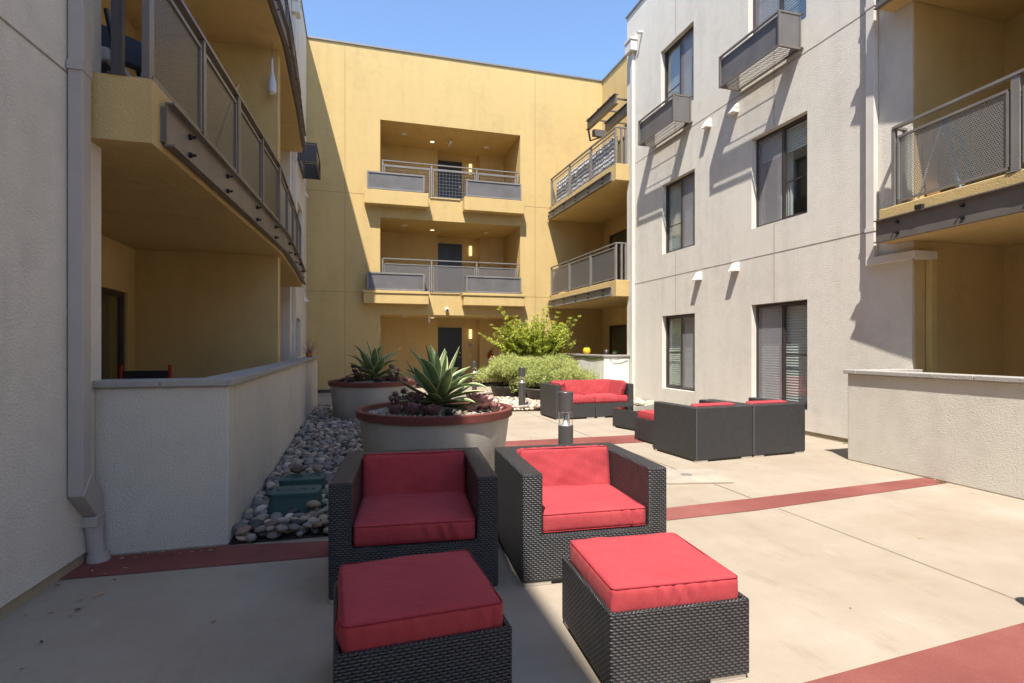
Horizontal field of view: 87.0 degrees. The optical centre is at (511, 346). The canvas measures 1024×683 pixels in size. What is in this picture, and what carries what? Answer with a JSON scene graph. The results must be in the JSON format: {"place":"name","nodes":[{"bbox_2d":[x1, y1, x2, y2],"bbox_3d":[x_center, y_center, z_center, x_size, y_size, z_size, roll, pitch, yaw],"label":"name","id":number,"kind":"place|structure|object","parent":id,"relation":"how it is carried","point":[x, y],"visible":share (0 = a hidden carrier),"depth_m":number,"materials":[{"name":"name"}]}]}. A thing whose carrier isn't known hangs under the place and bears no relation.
{"place":"outdoors","nodes":[
{"label":"outdoors","id":0,"kind":"place"},
{"bbox_2d":[0,0,320,619],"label":"apartment building","id":1,"kind":"structure","parent":0,"point":[147,223],"depth_m":3.71,"materials":[{"name":"grey paint"}]},
{"bbox_2d":[101,288,124,379],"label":"window","id":2,"kind":"structure","parent":1,"relation":"in","point":[105,293],"depth_m":7.33,"materials":[{"name":"brown glass"}]},
{"bbox_2d":[101,8,141,76],"bbox_3d":[-3.213,-2.089,4.055,0.806,0.759,0.635,0,0,-16],"label":"lounge chair","id":3,"kind":"object","parent":1,"relation":"on","point":[133,54],"visible":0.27,"depth_m":4.10,"materials":[{"name":"fabric"}]},
{"bbox_2d":[215,84,238,146],"bbox_3d":[-3.194,-2.345,5.920,0.040,1.257,0.455,0,0,20],"label":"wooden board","id":4,"kind":"object","parent":1,"relation":"on","point":[237,86],"visible":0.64,"depth_m":5.97,"materials":[{"name":"brown wood"}]},
{"bbox_2d":[267,58,276,94],"bbox_3d":[-3.345,-3.880,7.516,0.120,0.720,0.120,0,0,-16],"label":"hanging ornament","id":5,"kind":"object","parent":1,"relation":"hanging from","point":[271,88],"visible":1,"depth_m":7.49,"materials":[{"name":"white plastic"}]},
{"bbox_2d":[248,519,262,525],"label":"river pebble","id":6,"kind":"object","parent":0,"point":[256,521],"visible":0.73,"depth_m":3.85,"materials":[{"name":"grey stone"}]},
{"bbox_2d":[302,0,638,79],"label":"sky","id":7,"kind":"structure","parent":0,"point":[582,38],"materials":[{"name":"blue"}]},
{"bbox_2d":[0,384,1023,682],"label":"patio paving","id":8,"kind":"structure","parent":0,"point":[804,582],"depth_m":2.92,"materials":[{"name":"beige concrete"}]},
{"bbox_2d":[119,365,171,378],"bbox_3d":[-4.526,0.794,6.601,0.586,1.128,0.421,0,0,-20],"label":"folding chair","id":9,"kind":"object","parent":8,"relation":"on","point":[145,374],"visible":0.2,"depth_m":6.73,"materials":[{"name":"black fabric"}]},
{"bbox_2d":[92,356,318,554],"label":"patio wall","id":10,"kind":"structure","parent":8,"relation":"on","point":[182,463],"depth_m":3.61,"materials":[{"name":"paint"}]},
{"bbox_2d":[301,341,316,356],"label":"potted succulent","id":11,"kind":"object","parent":10,"relation":"on","point":[309,353],"visible":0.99,"depth_m":11.41,"materials":[{"name":"green plant"}]},
{"bbox_2d":[229,524,327,543],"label":"gravel bed soil","id":12,"kind":"structure","parent":8,"relation":"on","point":[292,535],"depth_m":3.81,"materials":[{"name":"black soil"}]},
{"bbox_2d":[236,535,245,540],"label":"river pebble","id":13,"kind":"object","parent":12,"relation":"on","point":[240,537],"visible":0.91,"depth_m":3.69,"materials":[{"name":"beige stone"}]},
{"bbox_2d":[235,525,250,534],"bbox_3d":[-1.856,1.268,3.719,0.108,0.042,0.078,-19,21,-20],"label":"river pebble","id":14,"kind":"object","parent":13,"relation":"on","point":[243,530],"visible":1,"depth_m":3.70,"materials":[{"name":"stone"}]},
{"bbox_2d":[246,533,256,541],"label":"river pebble","id":15,"kind":"object","parent":12,"relation":"on","point":[251,537],"visible":1,"depth_m":3.68,"materials":[{"name":"grey stone"}]},
{"bbox_2d":[257,531,266,537],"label":"river pebble","id":16,"kind":"object","parent":12,"relation":"on","point":[262,534],"visible":0.68,"depth_m":3.75,"materials":[{"name":"grey stone"}]},
{"bbox_2d":[254,525,265,532],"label":"river pebble","id":17,"kind":"object","parent":16,"relation":"on","point":[260,529],"visible":0.99,"depth_m":3.74,"materials":[{"name":"grey stone"}]},
{"bbox_2d":[266,530,281,538],"bbox_3d":[-1.661,1.311,3.772,0.103,0.059,0.096,0,9,-20],"label":"river pebble","id":18,"kind":"object","parent":12,"relation":"on","point":[275,534],"visible":0.79,"depth_m":3.74,"materials":[{"name":"stone"}]},
{"bbox_2d":[265,526,274,531],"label":"river pebble","id":19,"kind":"object","parent":18,"relation":"on","point":[269,528],"visible":0.96,"depth_m":3.74,"materials":[{"name":"grey stone"}]},
{"bbox_2d":[275,524,288,532],"bbox_3d":[-1.607,1.269,3.761,0.094,0.050,0.086,11,-6,7],"label":"river pebble","id":20,"kind":"object","parent":12,"relation":"on","point":[280,528],"visible":1,"depth_m":3.74,"materials":[{"name":"grey stone"}]},
{"bbox_2d":[267,485,322,518],"bbox_3d":[-1.718,1.240,4.291,0.410,0.220,0.300,0,0,-12],"label":"valve box","id":21,"kind":"object","parent":12,"relation":"on","point":[283,499],"visible":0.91,"depth_m":4.18,"materials":[{"name":"green plastic"}]},
{"bbox_2d":[240,404,362,536],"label":"river pebbles","id":22,"kind":"object","parent":12,"relation":"on","point":[322,422],"visible":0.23,"depth_m":7.16,"materials":[{"name":"stone"}]},
{"bbox_2d":[288,523,299,531],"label":"river pebble","id":23,"kind":"object","parent":22,"relation":"on","point":[294,527],"visible":1,"depth_m":3.77,"materials":[{"name":"stone"}]},
{"bbox_2d":[291,519,302,525],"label":"river pebble","id":24,"kind":"object","parent":22,"relation":"on","point":[299,522],"visible":0.68,"depth_m":3.88,"materials":[{"name":"grey stone"}]},
{"bbox_2d":[307,517,319,522],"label":"river pebble","id":25,"kind":"object","parent":22,"relation":"on","point":[311,519],"visible":0.6,"depth_m":3.89,"materials":[{"name":"grey stone"}]},
{"bbox_2d":[296,526,308,533],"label":"river pebble","id":26,"kind":"object","parent":12,"relation":"on","point":[302,529],"visible":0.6,"depth_m":3.84,"materials":[{"name":"stone"}]},
{"bbox_2d":[279,472,326,488],"bbox_3d":[-1.858,1.248,4.792,0.410,0.205,0.300,0,0,-13],"label":"valve box","id":27,"kind":"object","parent":12,"relation":"on","point":[314,478],"visible":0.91,"depth_m":4.70,"materials":[{"name":"green plastic"}]},
{"bbox_2d":[290,465,305,472],"bbox_3d":[-1.924,1.101,4.848,0.147,0.075,0.094,-5,-16,-3],"label":"river pebble","id":28,"kind":"object","parent":27,"relation":"on","point":[297,469],"visible":1,"depth_m":4.81,"materials":[{"name":"grey stone"}]},
{"bbox_2d":[302,522,311,527],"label":"river pebble","id":29,"kind":"object","parent":12,"relation":"on","point":[307,525],"visible":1,"depth_m":3.83,"materials":[{"name":"stone"}]},
{"bbox_2d":[311,527,319,533],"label":"river pebble","id":30,"kind":"object","parent":12,"relation":"on","point":[315,530],"visible":0.85,"depth_m":3.83,"materials":[{"name":"grey stone"}]},
{"bbox_2d":[312,522,322,527],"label":"river pebble","id":31,"kind":"object","parent":30,"relation":"on","point":[316,524],"visible":1,"depth_m":3.82,"materials":[{"name":"stone"}]},
{"bbox_2d":[313,464,321,471],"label":"river pebble","id":32,"kind":"object","parent":12,"relation":"on","point":[317,467],"visible":1,"depth_m":4.92,"materials":[{"name":"grey stone"}]},
{"bbox_2d":[328,378,416,419],"bbox_3d":[-2.560,0.985,9.982,1.610,0.730,1.610,0,0,-16],"label":"round planter","id":33,"kind":"object","parent":12,"relation":"on","point":[348,399],"visible":0.45,"depth_m":9.30,"materials":[{"name":"paint"}]},
{"bbox_2d":[349,364,368,381],"bbox_3d":[-2.766,0.492,9.722,0.357,0.387,0.370,0,0,39],"label":"aeonium","id":34,"kind":"object","parent":33,"relation":"on","point":[354,370],"visible":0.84,"depth_m":9.70,"materials":[{"name":"purple plant"}]},
{"bbox_2d":[344,380,403,382],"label":"planter stones","id":35,"kind":"object","parent":33,"relation":"in","point":[368,381],"visible":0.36,"depth_m":9.71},
{"bbox_2d":[342,376,355,382],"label":"succulent","id":36,"kind":"object","parent":35,"relation":"on","point":[348,379],"visible":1,"depth_m":9.62,"materials":[{"name":"purple plant"}]},
{"bbox_2d":[347,341,405,379],"bbox_3d":[-2.485,0.285,9.916,1.097,0.830,1.148,0,0,10],"label":"agave","id":37,"kind":"object","parent":33,"relation":"in","point":[375,363],"visible":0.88,"depth_m":9.77,"materials":[{"name":"green plant"}]},
{"bbox_2d":[388,367,400,381],"bbox_3d":[-2.168,0.526,9.848,0.256,0.321,0.276,0,0,-27],"label":"aeonium","id":38,"kind":"object","parent":33,"relation":"on","point":[395,373],"visible":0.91,"depth_m":9.80,"materials":[{"name":"purple plant"}]},
{"bbox_2d":[355,400,512,469],"bbox_3d":[-0.796,0.990,5.620,1.610,0.720,1.610,0,0,-16],"label":"round planter","id":39,"kind":"object","parent":12,"relation":"on","point":[485,433],"visible":0.39,"depth_m":4.96,"materials":[{"name":"paint"}]},
{"bbox_2d":[386,404,404,413],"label":"succulent","id":40,"kind":"object","parent":39,"relation":"in","point":[394,409],"visible":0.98,"depth_m":5.19,"materials":[{"name":"purple plant"}]},
{"bbox_2d":[388,388,413,410],"bbox_3d":[-1.104,0.562,5.429,0.306,0.289,0.336,0,0,-16],"label":"aeonium","id":41,"kind":"object","parent":39,"relation":"on","point":[396,398],"visible":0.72,"depth_m":5.41,"materials":[{"name":"purple plant"}]},
{"bbox_2d":[401,401,425,414],"bbox_3d":[-0.932,0.592,5.175,0.245,0.136,0.224,4,-11,6],"label":"succulent","id":42,"kind":"object","parent":39,"relation":"in","point":[412,408],"visible":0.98,"depth_m":5.12,"materials":[{"name":"purple plant"}]},
{"bbox_2d":[367,403,501,415],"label":"planter stones","id":43,"kind":"object","parent":39,"relation":"in","point":[385,411],"visible":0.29,"depth_m":5.35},
{"bbox_2d":[402,391,425,402],"bbox_3d":[-0.975,0.509,5.420,0.265,0.136,0.242,-3,9,40],"label":"succulent","id":44,"kind":"object","parent":43,"relation":"on","point":[416,397],"visible":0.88,"depth_m":5.36,"materials":[{"name":"purple plant"}]},
{"bbox_2d":[422,404,443,415],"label":"succulent","id":45,"kind":"object","parent":43,"relation":"on","point":[432,410],"visible":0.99,"depth_m":5.07,"materials":[{"name":"purple plant"}]},
{"bbox_2d":[397,344,487,406],"bbox_3d":[-0.758,0.339,5.607,0.931,0.741,1.016,0,0,-26],"label":"agave","id":46,"kind":"object","parent":39,"relation":"in","point":[437,380],"visible":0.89,"depth_m":5.51,"materials":[{"name":"green plant"}]},
{"bbox_2d":[442,408,456,415],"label":"succulent","id":47,"kind":"object","parent":39,"relation":"in","point":[448,412],"visible":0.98,"depth_m":5.08,"materials":[{"name":"green plant"}]},
{"bbox_2d":[463,403,483,412],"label":"succulent","id":48,"kind":"object","parent":39,"relation":"in","point":[470,407],"visible":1,"depth_m":5.34,"materials":[{"name":"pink plant"}]},
{"bbox_2d":[465,391,493,409],"bbox_3d":[-0.350,0.561,5.573,0.364,0.178,0.315,11,-1,14],"label":"succulent","id":49,"kind":"object","parent":39,"relation":"in","point":[483,401],"visible":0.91,"depth_m":5.50,"materials":[{"name":"pink plant"}]},
{"bbox_2d":[486,402,502,411],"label":"succulent","id":50,"kind":"object","parent":39,"relation":"in","point":[495,407],"visible":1,"depth_m":5.50,"materials":[{"name":"pink plant"}]},
{"label":"river pebble","id":51,"kind":"object","parent":12,"relation":"on","visible":0},
{"bbox_2d":[270,512,282,518],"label":"river pebble","id":52,"kind":"object","parent":51,"relation":"on","point":[276,515],"visible":0.67,"depth_m":4.01,"materials":[{"name":"stone"}]},
{"label":"river pebble","id":53,"kind":"object","parent":12,"relation":"on","visible":0},
{"bbox_2d":[251,499,262,506],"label":"river pebble","id":54,"kind":"object","parent":53,"relation":"on","point":[257,502],"visible":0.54,"depth_m":4.33,"materials":[{"name":"stone"}]},
{"bbox_2d":[328,447,497,603],"bbox_3d":[-0.599,1.016,3.329,0.900,0.668,0.892,0,0,-11],"label":"armchair","id":55,"kind":"object","parent":8,"relation":"on","point":[385,504],"visible":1,"depth_m":2.98,"materials":[{"name":"fabric"}]},
{"bbox_2d":[333,550,511,682],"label":"ottoman","id":56,"kind":"object","parent":8,"relation":"on","point":[440,617],"visible":1,"depth_m":1.93,"materials":[{"name":"fabric"}]},
{"bbox_2d":[307,35,628,392],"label":"apartment building","id":57,"kind":"structure","parent":8,"relation":"on","point":[439,220],"depth_m":16.89,"materials":[{"name":"yellow paint"}]},
{"bbox_2d":[438,327,461,382],"bbox_3d":[-2.207,0.330,19.215,0.860,2.020,0.101,0,0,-16],"label":"door","id":58,"kind":"structure","parent":57,"relation":"in","point":[449,339],"depth_m":19.24,"materials":[{"name":"grey metal"}]},
{"bbox_2d":[438,243,461,293],"bbox_3d":[-2.207,-2.660,19.215,0.860,2.020,0.101,0,0,-16],"label":"door","id":59,"kind":"structure","parent":57,"relation":"in","point":[449,252],"depth_m":19.23,"materials":[{"name":"grey metal"}]},
{"bbox_2d":[438,160,461,200],"bbox_3d":[-2.207,-5.600,19.215,0.860,2.020,0.101,0,0,-16],"label":"door","id":60,"kind":"structure","parent":57,"relation":"in","point":[453,192],"depth_m":19.24,"materials":[{"name":"black glass"}]},
{"bbox_2d":[556,135,617,203],"bbox_3d":[2.050,-4.985,15.592,0.063,0.730,4.250,0,0,-16],"label":"privacy screen","id":61,"kind":"object","parent":57,"relation":"attached to","point":[601,159],"visible":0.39,"depth_m":14.98,"materials":[{"name":"fabric"}]},
{"bbox_2d":[610,324,626,354],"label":"window","id":62,"kind":"structure","parent":57,"relation":"in","point":[620,331],"depth_m":18.45,"materials":[{"name":"brown glass"}]},
{"bbox_2d":[610,229,626,280],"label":"window","id":63,"kind":"structure","parent":57,"relation":"in","point":[621,236],"depth_m":18.44,"materials":[{"name":"brown glass"}]},
{"bbox_2d":[617,138,623,163],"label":"window","id":64,"kind":"structure","parent":57,"relation":"in","point":[618,148],"depth_m":18.44,"materials":[{"name":"beige glass"}]},
{"bbox_2d":[472,361,476,389],"bbox_3d":[-1.119,0.896,16.074,0.147,0.908,0.147,0,0,17],"label":"bollard light","id":65,"kind":"object","parent":8,"relation":"on","point":[474,364],"visible":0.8,"depth_m":16.01,"materials":[{"name":"grey metal"}]},
{"bbox_2d":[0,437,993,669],"bbox_3d":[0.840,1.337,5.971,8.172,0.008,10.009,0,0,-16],"label":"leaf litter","id":66,"kind":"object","parent":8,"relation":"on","point":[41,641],"visible":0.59,"depth_m":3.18,"materials":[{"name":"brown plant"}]},
{"bbox_2d":[59,477,946,579],"bbox_3d":[0.816,1.346,4.282,7.316,0.001,0.420,0,0,-17],"label":"red paving band","id":67,"kind":"object","parent":8,"relation":"on","point":[198,558],"visible":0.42,"depth_m":3.58,"materials":[{"name":"red concrete"}]},
{"bbox_2d":[558,391,572,443],"bbox_3d":[0.528,0.896,5.307,0.147,0.908,0.147,0,0,-16],"label":"bollard light","id":68,"kind":"object","parent":8,"relation":"on","point":[565,427],"visible":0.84,"depth_m":5.25,"materials":[{"name":"paint"}]},
{"bbox_2d":[505,435,643,446],"bbox_3d":[1.883,1.346,7.967,5.070,0.001,0.694,0,0,-18],"label":"red paving band","id":69,"kind":"object","parent":8,"relation":"on","point":[620,439],"visible":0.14,"depth_m":7.65,"materials":[{"name":"red concrete"}]},
{"bbox_2d":[494,442,665,586],"bbox_3d":[0.398,1.019,3.530,0.885,0.661,0.860,0,0,-13],"label":"armchair","id":70,"kind":"object","parent":8,"relation":"on","point":[554,500],"visible":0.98,"depth_m":3.21,"materials":[{"name":"fabric"}]},
{"bbox_2d":[540,379,633,419],"bbox_3d":[1.452,0.996,10.526,1.620,0.708,0.829,0,0,-18],"label":"loveseat","id":71,"kind":"object","parent":8,"relation":"on","point":[597,398],"visible":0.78,"depth_m":10.29,"materials":[{"name":"fabric"}]},
{"bbox_2d":[558,353,629,382],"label":"patio wall","id":72,"kind":"structure","parent":8,"relation":"on","point":[604,366],"depth_m":13.43,"materials":[{"name":"white paint"}]},
{"bbox_2d":[583,345,590,353],"bbox_3d":[2.008,0.085,14.482,0.210,0.241,0.210,0,0,-16],"label":"plant pot","id":73,"kind":"object","parent":72,"relation":"on","point":[586,350],"visible":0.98,"depth_m":14.41,"materials":[{"name":"yellow ceramic"}]},
{"bbox_2d":[613,405,653,429],"bbox_3d":[2.237,1.188,9.020,0.920,0.324,0.620,0,0,-31],"label":"coffee table","id":74,"kind":"object","parent":8,"relation":"on","point":[623,417],"visible":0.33,"depth_m":8.84,"materials":[{"name":"wicker"}]},
{"bbox_2d":[635,410,653,443],"bbox_3d":[2.174,1.129,7.658,0.620,0.442,0.600,0,0,-21],"label":"ottoman","id":75,"kind":"object","parent":8,"relation":"on","point":[644,425],"visible":0.16,"depth_m":7.60,"materials":[{"name":"wicker"}]},
{"bbox_2d":[562,533,748,682],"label":"ottoman","id":76,"kind":"object","parent":8,"relation":"on","point":[661,608],"visible":1,"depth_m":2.16,"materials":[{"name":"wicker"}]},
{"bbox_2d":[666,469,732,483],"bbox_3d":[1.820,1.335,5.563,0.710,0.027,0.550,0,0,-2],"label":"drain pad","id":77,"kind":"object","parent":8,"relation":"on","point":[694,476],"visible":0.9,"depth_m":5.47,"materials":[{"name":"concrete"}]},
{"bbox_2d":[654,399,752,462],"bbox_3d":[2.387,1.018,6.796,0.840,0.664,0.845,0,0,-20],"label":"armchair","id":78,"kind":"object","parent":8,"relation":"on","point":[704,430],"visible":1,"depth_m":6.45,"materials":[{"name":"wicker"}]},
{"bbox_2d":[707,397,804,456],"bbox_3d":[3.185,1.018,7.095,0.840,0.664,0.845,0,0,-20],"label":"armchair","id":79,"kind":"object","parent":8,"relation":"on","point":[778,426],"visible":0.66,"depth_m":6.71,"materials":[{"name":"black wicker"}]},
{"bbox_2d":[525,411,1023,601],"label":"paving joint","id":80,"kind":"object","parent":8,"relation":"on","point":[839,531],"visible":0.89,"depth_m":3.73,"materials":[{"name":"brown concrete"}]},
{"bbox_2d":[804,623,1023,682],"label":"red paving band","id":81,"kind":"object","parent":8,"relation":"on","point":[996,656],"visible":1,"depth_m":2.28,"materials":[{"name":"red concrete"}]},
{"bbox_2d":[843,369,1023,499],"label":"patio wall","id":82,"kind":"structure","parent":8,"relation":"on","point":[966,430],"depth_m":5.40,"materials":[{"name":"paint"}]},
{"label":"gravel bed soil","id":83,"kind":"structure","parent":0,"visible":0},
{"bbox_2d":[490,384,525,396],"bbox_3d":[-0.102,1.170,13.714,0.906,0.360,0.906,0,0,-16],"label":"plant pot","id":84,"kind":"object","parent":83,"relation":"on","point":[501,390],"visible":0.52,"depth_m":13.36,"materials":[{"name":"concrete"}]},
{"bbox_2d":[472,352,545,392],"bbox_3d":[0.060,0.644,13.753,2.185,1.028,1.776,0,0,-16],"label":"bush","id":85,"kind":"object","parent":84,"relation":"in","point":[502,368],"visible":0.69,"depth_m":13.35,"materials":[{"name":"green plant"}]},
{"bbox_2d":[519,367,524,404],"bbox_3d":[0.213,0.896,11.514,0.147,0.908,0.147,0,0,-39],"label":"bollard light","id":86,"kind":"object","parent":83,"relation":"on","point":[521,388],"visible":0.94,"depth_m":11.45,"materials":[{"name":"black metal"}]},
{"bbox_2d":[525,386,539,399],"bbox_3d":[0.781,1.170,12.929,0.948,0.360,0.948,0,0,-16],"label":"plant pot","id":87,"kind":"object","parent":83,"relation":"on","point":[533,393],"visible":0.28,"depth_m":12.62,"materials":[{"name":"concrete"}]},
{"bbox_2d":[515,352,599,386],"bbox_3d":[1.206,0.643,13.353,2.385,1.032,1.732,0,0,8],"label":"bush","id":88,"kind":"object","parent":87,"relation":"in","point":[553,367],"visible":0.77,"depth_m":13.05,"materials":[{"name":"green plant"}]},
{"bbox_2d":[477,390,654,410],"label":"river pebbles","id":89,"kind":"object","parent":83,"relation":"on","point":[530,404],"visible":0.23,"depth_m":12.08,"materials":[{"name":"stone"}]},
{"bbox_2d":[477,305,580,358],"bbox_3d":[0.518,-0.084,14.765,3.037,2.202,1.633,0,0,-16],"label":"leafy shrub","id":90,"kind":"object","parent":89,"relation":"on","point":[530,340],"visible":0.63,"depth_m":14.52,"materials":[{"name":"green plant"}]},
{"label":"river pebble","id":91,"kind":"object","parent":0,"visible":0},
{"bbox_2d":[244,508,253,513],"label":"river pebble","id":92,"kind":"object","parent":91,"relation":"on","point":[249,511],"visible":0.77,"depth_m":4.14,"materials":[{"name":"grey stone"}]},
{"bbox_2d":[254,505,267,511],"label":"river pebble","id":93,"kind":"object","parent":91,"relation":"on","point":[261,508],"visible":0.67,"depth_m":4.17,"materials":[{"name":"grey stone"}]},
{"label":"river pebble","id":94,"kind":"object","parent":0,"visible":0},
{"bbox_2d":[307,500,320,507],"bbox_3d":[-1.522,1.209,4.139,0.117,0.062,0.091,-3,-14,19],"label":"river pebble","id":95,"kind":"object","parent":94,"relation":"on","point":[313,503],"visible":1,"depth_m":4.11,"materials":[{"name":"grey stone"}]},
{"label":"river pebble","id":96,"kind":"object","parent":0,"visible":0},
{"bbox_2d":[252,513,266,521],"bbox_3d":[-1.851,1.264,3.948,0.090,0.065,0.118,-11,12,44],"label":"river pebble","id":97,"kind":"object","parent":96,"relation":"on","point":[263,516],"visible":0.54,"depth_m":3.93,"materials":[{"name":"grey stone"}]},
{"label":"river pebble","id":98,"kind":"object","parent":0,"visible":0},
{"bbox_2d":[277,517,289,524],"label":"river pebble","id":99,"kind":"object","parent":98,"relation":"on","point":[283,519],"visible":0.7,"depth_m":3.88,"materials":[{"name":"grey stone"}]},
{"label":"river pebble","id":100,"kind":"object","parent":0,"visible":0},
{"bbox_2d":[263,519,278,527],"bbox_3d":[-1.722,1.267,3.846,0.113,0.049,0.081,-17,19,2],"label":"river pebble","id":101,"kind":"object","parent":100,"relation":"on","point":[273,522],"visible":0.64,"depth_m":3.83,"materials":[{"name":"stone"}]},
{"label":"river pebble","id":102,"kind":"object","parent":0,"visible":0},
{"bbox_2d":[285,507,298,514],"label":"river pebble","id":103,"kind":"object","parent":102,"relation":"on","point":[294,510],"visible":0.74,"depth_m":4.12,"materials":[{"name":"grey stone"}]},
{"label":"ground","id":104,"kind":"structure","parent":0,"visible":0},
{"bbox_2d":[624,0,1023,442],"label":"apartment building","id":105,"kind":"structure","parent":104,"relation":"on","point":[791,237],"depth_m":7.95,"materials":[{"name":"grey paint"}]},
{"bbox_2d":[665,26,693,102],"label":"window","id":106,"kind":"structure","parent":105,"relation":"in","point":[681,59],"depth_m":11.82,"materials":[{"name":"clear glass"}]},
{"bbox_2d":[666,314,694,390],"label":"window","id":107,"kind":"structure","parent":105,"relation":"in","point":[682,327],"depth_m":11.67,"materials":[{"name":"grey glass"}]},
{"bbox_2d":[666,171,694,252],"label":"window","id":108,"kind":"structure","parent":105,"relation":"in","point":[682,200],"depth_m":11.74,"materials":[{"name":"brown glass"}]},
{"bbox_2d":[753,0,805,33],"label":"window","id":109,"kind":"structure","parent":105,"relation":"in","point":[767,8],"depth_m":9.37,"materials":[{"name":"clear glass"}]},
{"bbox_2d":[756,300,806,408],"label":"window","id":110,"kind":"structure","parent":105,"relation":"in","point":[784,325],"depth_m":8.93,"materials":[{"name":"grey glass"}]},
{"bbox_2d":[756,115,806,227],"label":"window","id":111,"kind":"structure","parent":105,"relation":"in","point":[784,150],"depth_m":9.29,"materials":[{"name":"glass"}]},
{"bbox_2d":[922,133,939,195],"bbox_3d":[5.106,-2.165,6.577,0.050,0.882,0.210,0,0,-16],"label":"wooden board","id":112,"kind":"object","parent":105,"relation":"on","point":[933,193],"visible":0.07,"depth_m":6.57,"materials":[{"name":"brown wood"}]},
{"bbox_2d":[917,119,975,198],"bbox_3d":[5.252,-2.220,6.511,0.457,1.007,0.535,0,0,-26],"label":"step ladder","id":113,"kind":"object","parent":105,"relation":"on","point":[962,185],"visible":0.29,"depth_m":6.40,"materials":[{"name":"metal"}]},
{"label":"river pebble","id":114,"kind":"object","parent":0,"visible":0},
{"bbox_2d":[318,514,327,520],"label":"river pebble","id":115,"kind":"object","parent":114,"relation":"on","point":[322,516],"visible":0.66,"depth_m":3.97,"materials":[{"name":"grey stone"}]},
{"label":"river pebble","id":116,"kind":"object","parent":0,"visible":0},
{"bbox_2d":[233,522,247,530],"bbox_3d":[-1.915,1.269,3.803,0.104,0.052,0.084,-4,23,-46],"label":"river pebble","id":117,"kind":"object","parent":116,"relation":"on","point":[237,526],"visible":0.73,"depth_m":3.78,"materials":[{"name":"stone"}]},
{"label":"river pebble","id":118,"kind":"object","parent":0,"visible":0},
{"bbox_2d":[292,513,305,517],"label":"river pebble","id":119,"kind":"object","parent":118,"relation":"on","point":[298,515],"visible":0.64,"depth_m":4.02,"materials":[{"name":"stone"}]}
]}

